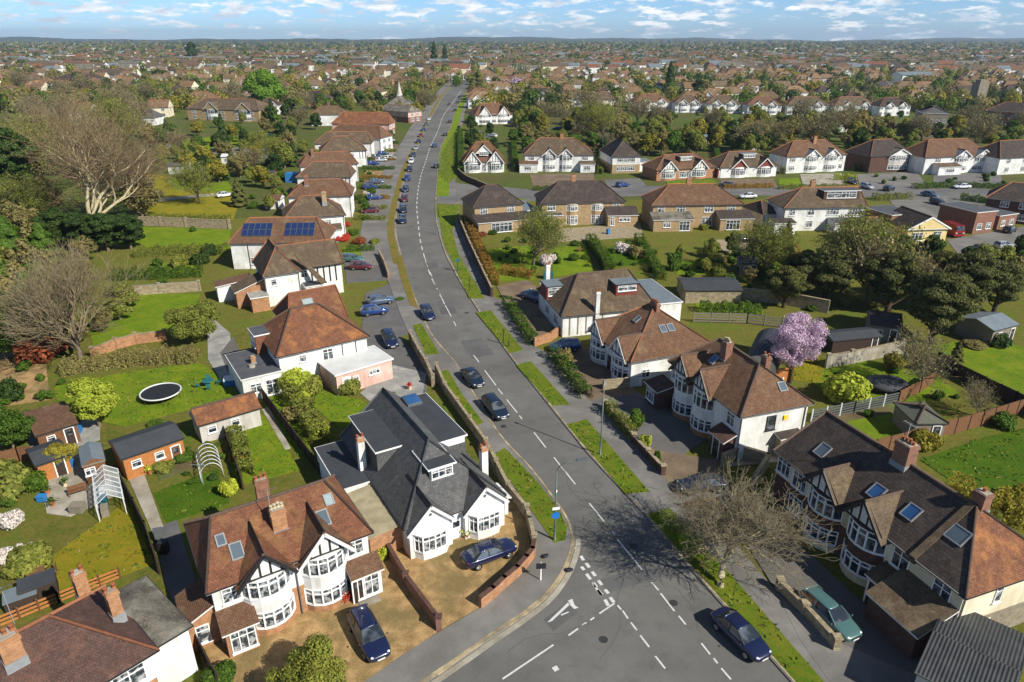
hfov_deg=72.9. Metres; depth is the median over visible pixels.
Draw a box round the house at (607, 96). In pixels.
[597,91,614,106]
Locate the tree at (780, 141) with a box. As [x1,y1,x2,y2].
[773,134,789,148]
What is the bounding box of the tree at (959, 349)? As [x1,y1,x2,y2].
[948,341,964,364]
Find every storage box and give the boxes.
[34,493,47,501]
[67,501,86,513]
[285,172,299,181]
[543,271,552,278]
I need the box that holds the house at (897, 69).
[890,66,908,72]
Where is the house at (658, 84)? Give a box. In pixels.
[653,79,665,90]
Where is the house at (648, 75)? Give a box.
[642,71,661,84]
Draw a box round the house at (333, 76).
[329,72,341,82]
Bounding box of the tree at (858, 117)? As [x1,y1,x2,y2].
[849,114,864,125]
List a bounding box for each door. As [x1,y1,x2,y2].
[53,459,68,476]
[63,426,77,443]
[170,444,181,458]
[275,201,278,208]
[342,376,351,394]
[351,579,364,603]
[452,516,462,538]
[606,353,611,370]
[711,436,719,458]
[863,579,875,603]
[870,338,878,346]
[887,329,897,342]
[931,425,942,434]
[1009,327,1015,339]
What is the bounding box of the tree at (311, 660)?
[263,632,347,681]
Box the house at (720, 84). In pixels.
[711,79,726,88]
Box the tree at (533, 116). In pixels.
[528,111,538,134]
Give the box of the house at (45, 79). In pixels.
[38,75,53,83]
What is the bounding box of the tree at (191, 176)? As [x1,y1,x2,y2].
[159,157,216,202]
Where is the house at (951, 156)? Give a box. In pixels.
[907,138,988,174]
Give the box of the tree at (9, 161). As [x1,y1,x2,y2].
[0,127,41,186]
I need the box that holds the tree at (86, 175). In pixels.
[0,68,210,213]
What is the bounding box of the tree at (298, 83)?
[292,81,307,93]
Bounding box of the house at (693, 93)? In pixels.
[676,88,707,100]
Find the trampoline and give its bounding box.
[139,382,181,405]
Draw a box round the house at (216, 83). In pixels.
[204,80,226,96]
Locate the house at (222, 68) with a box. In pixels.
[217,66,234,72]
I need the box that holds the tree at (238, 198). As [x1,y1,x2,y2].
[229,178,248,206]
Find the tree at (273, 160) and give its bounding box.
[264,152,282,170]
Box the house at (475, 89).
[466,87,488,95]
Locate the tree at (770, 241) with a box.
[726,214,800,269]
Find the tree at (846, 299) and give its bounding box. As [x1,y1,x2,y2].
[838,289,855,307]
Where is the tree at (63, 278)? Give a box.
[52,266,79,290]
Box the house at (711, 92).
[701,86,722,97]
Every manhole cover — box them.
[599,636,607,642]
[629,544,636,548]
[669,600,677,605]
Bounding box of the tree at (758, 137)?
[742,127,762,149]
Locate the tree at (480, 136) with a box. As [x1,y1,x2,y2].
[474,132,486,140]
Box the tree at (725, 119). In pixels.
[717,112,731,130]
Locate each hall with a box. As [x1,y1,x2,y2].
[111,61,145,68]
[536,52,557,55]
[890,72,934,83]
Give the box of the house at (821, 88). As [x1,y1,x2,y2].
[811,85,832,93]
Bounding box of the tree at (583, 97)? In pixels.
[571,83,604,108]
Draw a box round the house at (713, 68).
[703,65,718,73]
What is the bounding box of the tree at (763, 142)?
[758,136,769,153]
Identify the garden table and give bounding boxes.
[25,564,43,575]
[202,378,212,383]
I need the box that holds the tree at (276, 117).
[268,114,282,124]
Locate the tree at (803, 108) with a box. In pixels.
[782,93,817,120]
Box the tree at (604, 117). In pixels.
[583,101,622,136]
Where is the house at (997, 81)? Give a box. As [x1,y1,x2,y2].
[986,76,1002,84]
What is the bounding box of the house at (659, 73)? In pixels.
[649,69,663,77]
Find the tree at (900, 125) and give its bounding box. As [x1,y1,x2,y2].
[897,118,909,137]
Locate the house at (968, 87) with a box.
[942,85,971,98]
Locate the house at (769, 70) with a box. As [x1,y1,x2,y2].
[761,67,775,72]
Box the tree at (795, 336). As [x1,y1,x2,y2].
[767,312,829,383]
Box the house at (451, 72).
[444,69,457,79]
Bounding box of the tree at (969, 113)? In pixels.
[950,102,987,123]
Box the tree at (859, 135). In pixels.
[851,126,868,146]
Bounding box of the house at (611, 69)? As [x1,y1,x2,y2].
[608,66,617,73]
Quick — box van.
[943,221,964,236]
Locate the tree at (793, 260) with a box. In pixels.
[782,249,814,272]
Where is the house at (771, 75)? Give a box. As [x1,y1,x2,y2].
[762,71,776,79]
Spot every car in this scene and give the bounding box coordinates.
[215,191,231,197]
[342,253,363,262]
[346,603,390,662]
[348,260,372,270]
[360,304,388,316]
[361,206,378,213]
[363,183,377,189]
[366,193,382,199]
[367,160,379,164]
[367,294,394,303]
[369,178,383,183]
[371,154,382,157]
[375,157,387,161]
[377,150,388,154]
[380,328,398,347]
[398,214,406,223]
[399,204,406,212]
[401,194,407,201]
[402,185,408,191]
[403,174,410,180]
[406,165,412,171]
[419,303,435,319]
[460,367,484,387]
[460,536,516,570]
[481,392,508,419]
[487,133,496,136]
[520,289,538,302]
[549,337,580,352]
[615,181,629,187]
[676,472,727,495]
[710,606,771,662]
[719,181,734,187]
[739,192,756,198]
[798,585,861,641]
[847,177,857,183]
[860,182,874,188]
[883,185,894,190]
[920,190,939,196]
[929,197,945,205]
[952,183,971,188]
[993,240,1013,248]
[1002,225,1016,233]
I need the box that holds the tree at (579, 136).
[575,133,583,143]
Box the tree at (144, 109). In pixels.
[124,97,153,117]
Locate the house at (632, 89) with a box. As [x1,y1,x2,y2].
[621,84,642,100]
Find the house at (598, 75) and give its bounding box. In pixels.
[592,71,609,81]
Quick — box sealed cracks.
[413,246,700,658]
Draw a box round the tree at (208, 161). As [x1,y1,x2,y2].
[204,159,212,179]
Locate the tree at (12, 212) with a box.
[0,200,36,230]
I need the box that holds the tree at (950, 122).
[946,115,959,130]
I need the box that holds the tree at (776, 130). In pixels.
[767,116,793,138]
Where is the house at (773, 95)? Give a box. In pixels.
[755,88,781,100]
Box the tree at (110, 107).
[69,91,147,145]
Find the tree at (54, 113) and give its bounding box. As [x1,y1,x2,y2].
[5,94,87,138]
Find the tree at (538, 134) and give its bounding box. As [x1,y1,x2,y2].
[535,127,556,138]
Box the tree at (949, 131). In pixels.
[935,128,953,137]
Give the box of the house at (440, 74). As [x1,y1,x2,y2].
[436,71,447,80]
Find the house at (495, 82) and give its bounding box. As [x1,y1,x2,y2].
[487,79,501,87]
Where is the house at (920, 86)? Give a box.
[899,82,926,93]
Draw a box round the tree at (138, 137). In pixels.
[122,134,150,168]
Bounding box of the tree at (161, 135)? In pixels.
[154,128,170,145]
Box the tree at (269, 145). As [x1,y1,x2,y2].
[254,134,287,157]
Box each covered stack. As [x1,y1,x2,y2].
[77,423,82,433]
[223,375,235,386]
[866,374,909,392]
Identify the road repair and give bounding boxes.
[424,262,438,268]
[437,300,456,314]
[460,338,493,357]
[543,603,578,630]
[600,563,665,591]
[604,508,649,553]
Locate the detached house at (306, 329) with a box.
[225,284,369,398]
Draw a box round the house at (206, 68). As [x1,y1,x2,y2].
[199,65,211,73]
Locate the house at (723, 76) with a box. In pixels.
[711,73,730,80]
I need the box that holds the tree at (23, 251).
[4,236,55,268]
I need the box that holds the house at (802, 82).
[792,78,810,85]
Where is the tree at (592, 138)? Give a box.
[586,132,600,150]
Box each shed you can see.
[2,586,39,616]
[16,567,59,598]
[22,401,80,444]
[25,438,72,479]
[77,441,108,483]
[167,163,192,173]
[220,154,227,163]
[263,195,284,208]
[266,170,276,181]
[676,277,742,302]
[736,255,759,275]
[819,327,882,353]
[865,310,902,342]
[891,401,949,436]
[954,311,1019,345]
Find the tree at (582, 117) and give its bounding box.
[575,98,613,126]
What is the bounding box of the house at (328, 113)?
[310,102,346,125]
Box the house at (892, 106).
[870,97,911,115]
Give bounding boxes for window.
[46,434,55,441]
[84,466,97,477]
[111,662,149,681]
[131,458,143,469]
[154,450,166,461]
[194,623,213,644]
[205,109,217,120]
[207,425,217,434]
[221,586,243,606]
[229,626,259,655]
[231,418,241,425]
[237,110,251,121]
[242,569,295,635]
[250,382,261,393]
[265,377,279,395]
[270,279,277,286]
[299,354,307,363]
[300,270,308,278]
[301,548,348,611]
[322,347,333,359]
[347,538,365,558]
[357,572,381,600]
[368,367,380,376]
[413,521,449,559]
[465,162,480,172]
[468,502,501,539]
[479,115,489,124]
[479,152,487,155]
[480,208,487,213]
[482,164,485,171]
[488,162,502,172]
[491,222,511,232]
[498,115,508,123]
[507,206,513,211]
[524,166,530,170]
[528,156,534,160]
[543,155,555,171]
[545,304,548,316]
[547,205,555,210]
[553,313,557,326]
[559,155,571,171]
[566,204,577,225]
[582,156,587,160]
[590,333,605,364]
[591,203,602,224]
[610,217,614,225]
[611,351,628,378]
[616,166,634,170]
[617,157,634,162]
[619,217,630,221]
[641,369,649,378]
[645,386,654,403]
[657,207,664,211]
[660,170,675,180]
[663,222,670,227]
[671,369,675,379]
[672,370,693,421]
[676,206,685,211]
[678,103,686,112]
[679,171,691,177]
[679,221,689,230]
[689,103,698,112]
[690,385,714,439]
[691,168,705,178]
[701,217,711,225]
[704,206,713,212]
[724,410,735,428]
[725,220,740,229]
[726,104,734,112]
[727,206,735,209]
[730,167,745,177]
[756,166,771,176]
[765,415,776,431]
[767,105,776,114]
[775,457,791,480]
[785,492,802,517]
[788,166,794,170]
[789,209,795,215]
[790,469,806,495]
[802,485,843,552]
[803,156,818,172]
[805,221,812,227]
[807,209,814,215]
[813,105,821,112]
[822,155,837,171]
[826,209,839,214]
[839,515,887,586]
[849,208,860,214]
[884,106,892,115]
[886,155,908,171]
[888,546,909,569]
[897,106,905,115]
[911,232,922,240]
[931,577,952,602]
[933,231,941,237]
[935,158,941,162]
[945,168,954,172]
[953,156,968,172]
[971,156,984,171]
[976,223,982,229]
[985,223,990,228]
[991,588,1004,604]
[999,201,1009,207]
[1016,214,1023,221]
[1018,203,1023,209]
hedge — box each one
[57,342,201,377]
[108,263,203,280]
[133,241,227,257]
[145,212,231,219]
[225,424,256,477]
[276,377,330,446]
[346,243,374,251]
[354,194,372,200]
[355,214,386,220]
[356,204,388,209]
[358,193,390,198]
[359,183,391,188]
[360,174,392,178]
[361,165,394,169]
[367,156,395,160]
[384,148,397,151]
[457,128,464,172]
[462,215,499,284]
[498,263,535,279]
[502,295,538,345]
[511,140,519,170]
[533,185,547,190]
[545,344,592,398]
[585,233,615,269]
[597,148,603,173]
[604,397,638,439]
[633,232,667,280]
[699,299,762,314]
[703,240,725,276]
[712,145,721,156]
[722,182,774,188]
[748,241,775,284]
[778,183,848,189]
[791,242,801,254]
[833,173,856,180]
[849,144,859,171]
[871,191,913,200]
[910,181,1003,188]
[944,471,1023,529]
[960,192,986,203]
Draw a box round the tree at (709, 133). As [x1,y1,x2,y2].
[706,127,714,144]
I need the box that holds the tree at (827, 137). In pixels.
[822,125,834,138]
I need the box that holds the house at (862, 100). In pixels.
[827,96,871,111]
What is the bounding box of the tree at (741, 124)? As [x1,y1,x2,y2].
[736,123,745,143]
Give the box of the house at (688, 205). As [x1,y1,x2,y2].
[641,177,754,231]
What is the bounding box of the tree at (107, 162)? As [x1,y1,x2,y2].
[94,147,121,184]
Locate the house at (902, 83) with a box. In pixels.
[896,79,912,87]
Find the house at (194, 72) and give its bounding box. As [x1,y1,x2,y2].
[183,70,198,77]
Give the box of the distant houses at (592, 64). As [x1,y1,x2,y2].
[0,43,1023,74]
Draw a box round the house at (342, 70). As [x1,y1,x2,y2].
[336,66,348,74]
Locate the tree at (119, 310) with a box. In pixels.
[107,296,134,319]
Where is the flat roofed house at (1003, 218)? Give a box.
[981,205,1018,230]
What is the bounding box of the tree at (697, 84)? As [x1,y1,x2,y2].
[691,78,704,90]
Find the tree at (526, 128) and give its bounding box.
[520,121,536,138]
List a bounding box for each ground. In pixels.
[0,42,1023,240]
[0,200,1023,681]
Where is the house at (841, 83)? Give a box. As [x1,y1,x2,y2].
[836,81,854,89]
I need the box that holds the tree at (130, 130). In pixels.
[122,124,137,139]
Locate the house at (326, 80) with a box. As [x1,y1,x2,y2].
[322,78,336,83]
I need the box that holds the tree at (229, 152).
[226,149,235,169]
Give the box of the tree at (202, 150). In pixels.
[195,146,215,160]
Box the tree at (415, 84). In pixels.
[408,79,423,100]
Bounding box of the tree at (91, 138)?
[65,117,123,162]
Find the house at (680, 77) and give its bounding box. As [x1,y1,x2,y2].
[675,75,687,86]
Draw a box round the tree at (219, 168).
[205,159,228,182]
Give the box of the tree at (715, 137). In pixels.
[707,126,724,146]
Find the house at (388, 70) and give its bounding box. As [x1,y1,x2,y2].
[380,65,391,75]
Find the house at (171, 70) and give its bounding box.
[167,67,175,73]
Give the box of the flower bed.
[156,445,202,480]
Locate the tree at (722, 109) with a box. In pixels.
[717,106,729,121]
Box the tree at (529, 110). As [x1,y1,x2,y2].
[524,105,534,116]
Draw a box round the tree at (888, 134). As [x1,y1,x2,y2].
[882,129,899,139]
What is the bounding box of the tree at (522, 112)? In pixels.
[518,105,527,116]
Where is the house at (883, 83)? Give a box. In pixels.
[877,80,892,85]
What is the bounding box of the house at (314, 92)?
[305,90,332,107]
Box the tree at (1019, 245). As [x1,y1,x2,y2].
[1014,234,1023,256]
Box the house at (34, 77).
[21,74,40,84]
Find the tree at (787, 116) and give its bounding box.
[782,115,792,125]
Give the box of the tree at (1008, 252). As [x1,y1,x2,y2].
[996,244,1017,261]
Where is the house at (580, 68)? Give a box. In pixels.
[575,66,588,75]
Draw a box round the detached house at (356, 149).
[318,135,367,166]
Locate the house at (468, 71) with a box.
[463,69,475,79]
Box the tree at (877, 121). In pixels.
[869,114,886,129]
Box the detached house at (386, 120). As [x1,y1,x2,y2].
[330,112,395,133]
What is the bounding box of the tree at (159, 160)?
[153,152,168,169]
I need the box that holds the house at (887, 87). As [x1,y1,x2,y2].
[875,84,897,100]
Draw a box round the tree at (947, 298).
[901,271,988,342]
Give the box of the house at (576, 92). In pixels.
[568,90,583,106]
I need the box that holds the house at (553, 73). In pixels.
[546,70,563,75]
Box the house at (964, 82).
[948,78,972,86]
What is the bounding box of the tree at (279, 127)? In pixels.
[273,121,287,138]
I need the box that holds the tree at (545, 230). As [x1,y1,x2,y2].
[508,205,571,264]
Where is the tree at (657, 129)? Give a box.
[649,124,665,135]
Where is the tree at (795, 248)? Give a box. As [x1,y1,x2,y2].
[776,241,796,263]
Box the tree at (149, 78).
[143,76,154,94]
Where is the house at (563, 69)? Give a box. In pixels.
[555,66,568,72]
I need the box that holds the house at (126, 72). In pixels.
[118,70,136,74]
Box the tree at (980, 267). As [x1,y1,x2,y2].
[932,249,1013,296]
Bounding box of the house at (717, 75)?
[712,71,732,78]
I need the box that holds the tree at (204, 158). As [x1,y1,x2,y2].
[197,155,207,167]
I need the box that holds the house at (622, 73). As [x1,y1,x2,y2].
[616,69,630,77]
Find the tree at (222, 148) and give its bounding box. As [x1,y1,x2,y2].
[213,138,227,154]
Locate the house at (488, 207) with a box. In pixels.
[460,184,539,233]
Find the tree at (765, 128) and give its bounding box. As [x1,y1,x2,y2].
[750,118,769,140]
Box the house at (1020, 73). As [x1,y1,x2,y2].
[1016,68,1023,77]
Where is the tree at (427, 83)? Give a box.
[420,78,434,90]
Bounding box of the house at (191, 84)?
[179,79,198,90]
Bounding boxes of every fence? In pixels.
[0,445,29,460]
[0,566,121,627]
[119,473,160,574]
[194,634,217,680]
[223,426,243,489]
[261,388,320,475]
[589,233,603,269]
[693,311,800,326]
[810,392,899,421]
[876,399,1023,450]
[898,370,937,401]
[936,351,1023,403]
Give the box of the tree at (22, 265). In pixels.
[12,260,54,296]
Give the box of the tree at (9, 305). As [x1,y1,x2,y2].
[0,289,29,330]
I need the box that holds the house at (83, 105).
[70,99,96,123]
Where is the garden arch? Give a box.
[196,443,224,482]
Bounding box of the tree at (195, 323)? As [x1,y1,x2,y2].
[162,299,219,342]
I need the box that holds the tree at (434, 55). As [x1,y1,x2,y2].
[430,41,437,58]
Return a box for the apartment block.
[914,105,949,137]
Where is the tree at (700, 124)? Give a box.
[690,117,708,133]
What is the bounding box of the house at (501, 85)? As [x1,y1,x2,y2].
[492,81,514,94]
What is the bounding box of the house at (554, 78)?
[546,75,558,86]
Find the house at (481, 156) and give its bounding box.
[462,141,505,172]
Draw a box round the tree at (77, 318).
[64,308,79,320]
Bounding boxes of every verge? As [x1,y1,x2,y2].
[387,84,452,263]
[396,255,416,307]
[413,323,438,354]
[437,83,473,195]
[438,126,465,182]
[438,204,484,298]
[441,370,482,424]
[476,310,522,352]
[495,448,566,542]
[516,361,569,405]
[567,419,649,494]
[647,508,823,681]
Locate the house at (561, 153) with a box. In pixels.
[519,133,595,172]
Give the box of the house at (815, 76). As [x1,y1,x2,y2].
[809,71,822,83]
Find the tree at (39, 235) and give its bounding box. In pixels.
[27,222,71,269]
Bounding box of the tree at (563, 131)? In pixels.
[555,129,568,136]
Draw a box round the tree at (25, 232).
[8,218,31,240]
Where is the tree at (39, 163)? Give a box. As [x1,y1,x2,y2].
[0,107,70,180]
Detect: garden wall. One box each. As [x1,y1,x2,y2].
[88,328,167,355]
[133,280,201,294]
[136,216,231,228]
[378,249,388,277]
[386,542,441,631]
[408,330,434,386]
[434,361,536,541]
[458,122,486,186]
[458,214,492,296]
[478,538,536,608]
[533,326,559,346]
[602,375,645,389]
[603,398,666,474]
[680,286,829,313]
[720,446,770,489]
[775,575,843,650]
[824,339,906,367]
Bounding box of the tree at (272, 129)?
[268,119,277,134]
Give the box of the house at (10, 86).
[2,83,19,90]
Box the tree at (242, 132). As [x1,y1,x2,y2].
[238,128,248,141]
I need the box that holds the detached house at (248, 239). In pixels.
[227,216,336,268]
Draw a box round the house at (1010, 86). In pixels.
[997,84,1021,95]
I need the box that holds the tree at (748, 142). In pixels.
[740,133,759,150]
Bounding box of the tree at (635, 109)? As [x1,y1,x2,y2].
[620,95,654,120]
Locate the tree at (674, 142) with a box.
[665,129,683,153]
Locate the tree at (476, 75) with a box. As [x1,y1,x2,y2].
[471,70,481,81]
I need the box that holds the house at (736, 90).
[721,85,742,100]
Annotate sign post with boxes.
[536,563,545,579]
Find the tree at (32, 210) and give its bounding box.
[13,204,39,224]
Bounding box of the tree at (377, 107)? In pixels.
[367,100,383,111]
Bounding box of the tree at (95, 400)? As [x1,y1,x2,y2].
[65,376,119,426]
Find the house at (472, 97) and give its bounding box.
[466,88,494,108]
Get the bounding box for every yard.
[0,351,49,405]
[28,419,99,446]
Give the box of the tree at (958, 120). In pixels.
[951,115,967,130]
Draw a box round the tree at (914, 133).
[909,128,922,140]
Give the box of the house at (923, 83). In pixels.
[917,79,932,88]
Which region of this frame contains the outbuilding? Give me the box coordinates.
[189,390,261,443]
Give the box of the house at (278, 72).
[273,68,283,74]
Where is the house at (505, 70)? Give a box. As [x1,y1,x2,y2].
[502,66,518,72]
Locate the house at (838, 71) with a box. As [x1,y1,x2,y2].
[827,69,843,75]
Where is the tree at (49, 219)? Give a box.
[29,207,70,248]
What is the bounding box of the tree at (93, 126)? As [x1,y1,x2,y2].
[50,106,126,152]
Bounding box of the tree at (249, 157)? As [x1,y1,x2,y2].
[230,143,266,166]
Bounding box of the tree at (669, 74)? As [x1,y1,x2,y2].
[661,61,674,91]
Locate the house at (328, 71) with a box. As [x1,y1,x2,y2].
[323,68,337,77]
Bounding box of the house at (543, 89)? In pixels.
[533,87,557,100]
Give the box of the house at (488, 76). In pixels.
[482,71,497,83]
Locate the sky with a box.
[0,0,1023,40]
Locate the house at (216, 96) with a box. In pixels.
[200,94,220,100]
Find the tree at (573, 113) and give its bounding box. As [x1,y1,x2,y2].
[569,108,580,125]
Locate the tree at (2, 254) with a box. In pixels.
[0,243,20,264]
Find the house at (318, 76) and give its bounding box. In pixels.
[307,74,321,80]
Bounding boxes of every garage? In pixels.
[317,345,393,395]
[914,612,1023,681]
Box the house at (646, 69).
[640,66,650,73]
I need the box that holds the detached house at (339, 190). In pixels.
[286,174,354,216]
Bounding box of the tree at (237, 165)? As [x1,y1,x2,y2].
[226,151,250,176]
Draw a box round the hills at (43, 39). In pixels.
[0,37,1023,41]
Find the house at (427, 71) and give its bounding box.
[419,67,435,79]
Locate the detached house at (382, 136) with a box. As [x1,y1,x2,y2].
[330,123,392,151]
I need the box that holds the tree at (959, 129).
[951,124,966,136]
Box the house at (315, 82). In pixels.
[306,77,325,89]
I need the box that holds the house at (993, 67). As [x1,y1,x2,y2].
[986,65,999,71]
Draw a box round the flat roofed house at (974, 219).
[937,201,998,233]
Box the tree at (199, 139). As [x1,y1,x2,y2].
[189,134,207,145]
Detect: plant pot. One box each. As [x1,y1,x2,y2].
[41,483,50,494]
[46,495,59,506]
[58,475,68,486]
[143,464,153,474]
[342,591,350,603]
[406,382,411,389]
[461,529,471,538]
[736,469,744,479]
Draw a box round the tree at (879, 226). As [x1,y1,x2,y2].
[840,216,898,242]
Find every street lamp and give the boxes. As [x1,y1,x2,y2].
[435,197,444,233]
[552,457,586,539]
[599,380,605,454]
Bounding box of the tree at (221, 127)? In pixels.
[217,113,229,142]
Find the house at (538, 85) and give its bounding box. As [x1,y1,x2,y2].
[527,84,544,91]
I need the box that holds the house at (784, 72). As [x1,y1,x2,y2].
[777,70,791,74]
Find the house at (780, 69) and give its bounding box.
[775,67,786,72]
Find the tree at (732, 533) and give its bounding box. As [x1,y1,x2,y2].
[644,455,846,600]
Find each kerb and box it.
[395,85,573,536]
[419,537,574,681]
[435,92,795,681]
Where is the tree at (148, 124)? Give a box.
[136,122,157,149]
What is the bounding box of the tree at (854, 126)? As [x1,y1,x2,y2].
[847,120,862,134]
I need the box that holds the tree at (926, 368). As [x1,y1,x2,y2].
[883,318,962,400]
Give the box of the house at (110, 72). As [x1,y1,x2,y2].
[95,68,140,77]
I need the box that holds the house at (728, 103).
[701,95,740,112]
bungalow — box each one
[314,387,511,559]
[536,262,682,336]
[586,298,709,386]
[641,153,722,180]
[708,150,778,177]
[883,206,951,242]
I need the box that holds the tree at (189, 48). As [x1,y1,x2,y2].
[184,41,197,55]
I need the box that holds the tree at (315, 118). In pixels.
[309,112,322,129]
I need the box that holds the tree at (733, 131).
[728,126,737,135]
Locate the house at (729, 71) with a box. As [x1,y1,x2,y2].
[725,68,736,73]
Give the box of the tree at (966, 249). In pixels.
[961,246,974,253]
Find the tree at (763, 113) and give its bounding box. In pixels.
[754,109,770,122]
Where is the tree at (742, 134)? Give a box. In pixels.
[725,115,773,142]
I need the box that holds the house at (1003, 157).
[981,139,1023,174]
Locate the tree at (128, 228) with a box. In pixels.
[109,212,145,248]
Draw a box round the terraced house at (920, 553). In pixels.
[771,410,1023,659]
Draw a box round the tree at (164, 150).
[154,145,171,158]
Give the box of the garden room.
[108,421,184,480]
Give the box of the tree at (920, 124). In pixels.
[907,110,941,141]
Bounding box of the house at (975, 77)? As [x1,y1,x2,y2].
[968,73,980,80]
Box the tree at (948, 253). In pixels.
[923,250,959,272]
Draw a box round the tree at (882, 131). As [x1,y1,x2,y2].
[876,127,895,136]
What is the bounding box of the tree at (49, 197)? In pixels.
[30,175,63,213]
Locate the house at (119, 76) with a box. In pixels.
[110,73,126,80]
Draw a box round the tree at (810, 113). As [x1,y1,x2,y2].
[802,110,817,122]
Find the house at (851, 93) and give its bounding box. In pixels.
[839,91,857,96]
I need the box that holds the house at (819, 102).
[781,96,829,114]
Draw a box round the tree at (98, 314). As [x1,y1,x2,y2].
[85,304,112,331]
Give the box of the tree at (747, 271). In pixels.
[742,265,758,282]
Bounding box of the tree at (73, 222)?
[58,211,90,243]
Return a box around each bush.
[0,376,24,402]
[0,458,33,501]
[0,508,24,530]
[0,540,55,579]
[0,546,15,564]
[11,332,62,364]
[22,469,48,492]
[38,334,68,350]
[146,419,163,427]
[151,459,175,474]
[170,253,188,267]
[172,447,198,463]
[188,252,209,264]
[199,659,235,681]
[201,243,220,255]
[207,472,218,480]
[217,478,238,496]
[228,451,244,461]
[279,367,314,392]
[282,404,303,422]
[290,386,310,403]
[299,374,322,395]
[306,418,330,436]
[336,233,349,241]
[337,378,360,395]
[348,229,359,234]
[351,236,365,244]
[362,214,371,219]
[369,238,379,243]
[377,546,387,560]
[478,231,487,236]
[489,230,497,234]
[539,253,556,265]
[556,347,573,364]
[614,241,629,253]
[628,244,645,257]
[629,408,644,428]
[640,434,651,446]
[654,450,661,460]
[667,250,682,271]
[698,223,708,229]
[714,253,726,262]
[820,370,873,404]
[883,352,905,370]
[908,428,944,451]
[959,339,987,350]
[980,333,1012,348]
[990,411,1017,432]
[1000,483,1023,516]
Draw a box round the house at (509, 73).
[503,68,519,77]
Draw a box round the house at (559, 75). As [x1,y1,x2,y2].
[552,72,568,80]
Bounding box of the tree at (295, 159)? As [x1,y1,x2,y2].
[287,140,298,165]
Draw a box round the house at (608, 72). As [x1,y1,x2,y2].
[600,69,613,74]
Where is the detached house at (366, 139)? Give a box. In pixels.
[313,131,374,156]
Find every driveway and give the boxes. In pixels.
[200,556,436,681]
[344,261,386,282]
[360,365,426,401]
[362,284,426,392]
[365,171,382,175]
[367,161,387,166]
[395,499,530,628]
[497,280,554,342]
[530,173,593,188]
[552,347,636,399]
[591,391,705,453]
[604,178,650,193]
[651,449,724,493]
[667,490,785,539]
[720,178,776,185]
[748,534,921,674]
[780,600,916,681]
[800,173,843,185]
[857,172,924,185]
[887,197,947,218]
[933,172,1001,185]
[947,226,1023,252]
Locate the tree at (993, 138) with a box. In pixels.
[980,133,999,143]
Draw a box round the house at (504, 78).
[496,74,510,82]
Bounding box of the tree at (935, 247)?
[915,234,946,257]
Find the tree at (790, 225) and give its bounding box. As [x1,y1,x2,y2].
[783,220,794,240]
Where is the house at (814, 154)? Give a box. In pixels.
[768,135,847,173]
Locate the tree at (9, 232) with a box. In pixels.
[0,215,31,259]
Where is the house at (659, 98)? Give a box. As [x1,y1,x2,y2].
[628,93,671,110]
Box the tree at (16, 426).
[0,406,36,447]
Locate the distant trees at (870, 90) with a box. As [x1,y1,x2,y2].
[0,40,1023,252]
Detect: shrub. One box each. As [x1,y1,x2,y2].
[0,397,11,405]
[0,497,15,506]
[15,359,32,371]
[17,393,24,400]
[19,382,26,389]
[33,389,53,400]
[35,373,45,380]
[56,378,65,384]
[151,258,163,266]
[157,277,167,282]
[182,471,189,475]
[187,478,199,484]
[189,226,195,231]
[218,452,225,458]
[222,173,230,180]
[247,203,258,208]
[277,170,285,178]
[509,248,517,253]
[554,256,560,263]
[567,253,578,260]
[570,240,579,245]
[647,265,655,272]
[680,264,690,269]
[685,270,695,276]
[724,273,735,278]
[727,256,736,262]
[728,250,741,257]
[805,305,817,311]
[863,409,874,416]
[890,367,901,373]
[931,390,945,400]
[981,173,989,177]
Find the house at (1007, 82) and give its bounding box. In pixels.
[1000,78,1023,86]
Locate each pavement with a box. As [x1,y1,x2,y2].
[360,81,452,264]
[365,253,570,681]
[437,200,829,681]
[449,80,475,195]
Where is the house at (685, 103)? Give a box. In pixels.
[671,94,701,112]
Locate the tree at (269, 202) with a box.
[262,194,275,210]
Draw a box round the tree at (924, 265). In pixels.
[876,239,956,298]
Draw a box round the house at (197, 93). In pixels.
[190,88,214,102]
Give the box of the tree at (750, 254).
[743,245,754,255]
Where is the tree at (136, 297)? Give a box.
[110,282,140,305]
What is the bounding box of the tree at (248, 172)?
[244,166,255,182]
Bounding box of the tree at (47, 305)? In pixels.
[0,235,152,361]
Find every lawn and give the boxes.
[53,363,239,426]
[53,501,154,589]
[87,293,199,345]
[133,227,229,249]
[137,174,237,219]
[150,263,202,277]
[153,468,229,522]
[167,178,231,191]
[171,133,266,148]
[226,415,300,485]
[269,393,311,459]
[314,391,366,426]
[342,248,360,254]
[486,245,540,280]
[551,243,592,276]
[606,244,646,266]
[667,179,717,184]
[677,261,712,274]
[694,303,762,314]
[725,252,779,271]
[779,178,801,185]
[793,348,824,382]
[812,360,958,405]
[845,174,857,185]
[846,413,949,439]
[920,428,1023,510]
[931,341,1023,399]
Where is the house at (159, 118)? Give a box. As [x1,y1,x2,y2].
[136,108,164,124]
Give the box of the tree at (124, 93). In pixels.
[98,82,141,109]
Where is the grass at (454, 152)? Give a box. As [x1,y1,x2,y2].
[54,126,1022,664]
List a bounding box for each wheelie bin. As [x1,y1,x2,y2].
[152,526,163,542]
[156,538,169,553]
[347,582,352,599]
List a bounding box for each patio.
[43,454,119,516]
[153,520,195,606]
[207,320,230,382]
[220,337,239,392]
[552,223,642,242]
[717,239,778,252]
[726,453,777,466]
[810,405,894,420]
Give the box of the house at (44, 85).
[30,81,47,89]
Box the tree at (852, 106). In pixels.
[841,99,867,117]
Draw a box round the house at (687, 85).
[682,80,694,90]
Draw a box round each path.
[129,475,162,530]
[152,144,268,157]
[155,193,214,201]
[262,407,290,449]
[419,343,444,370]

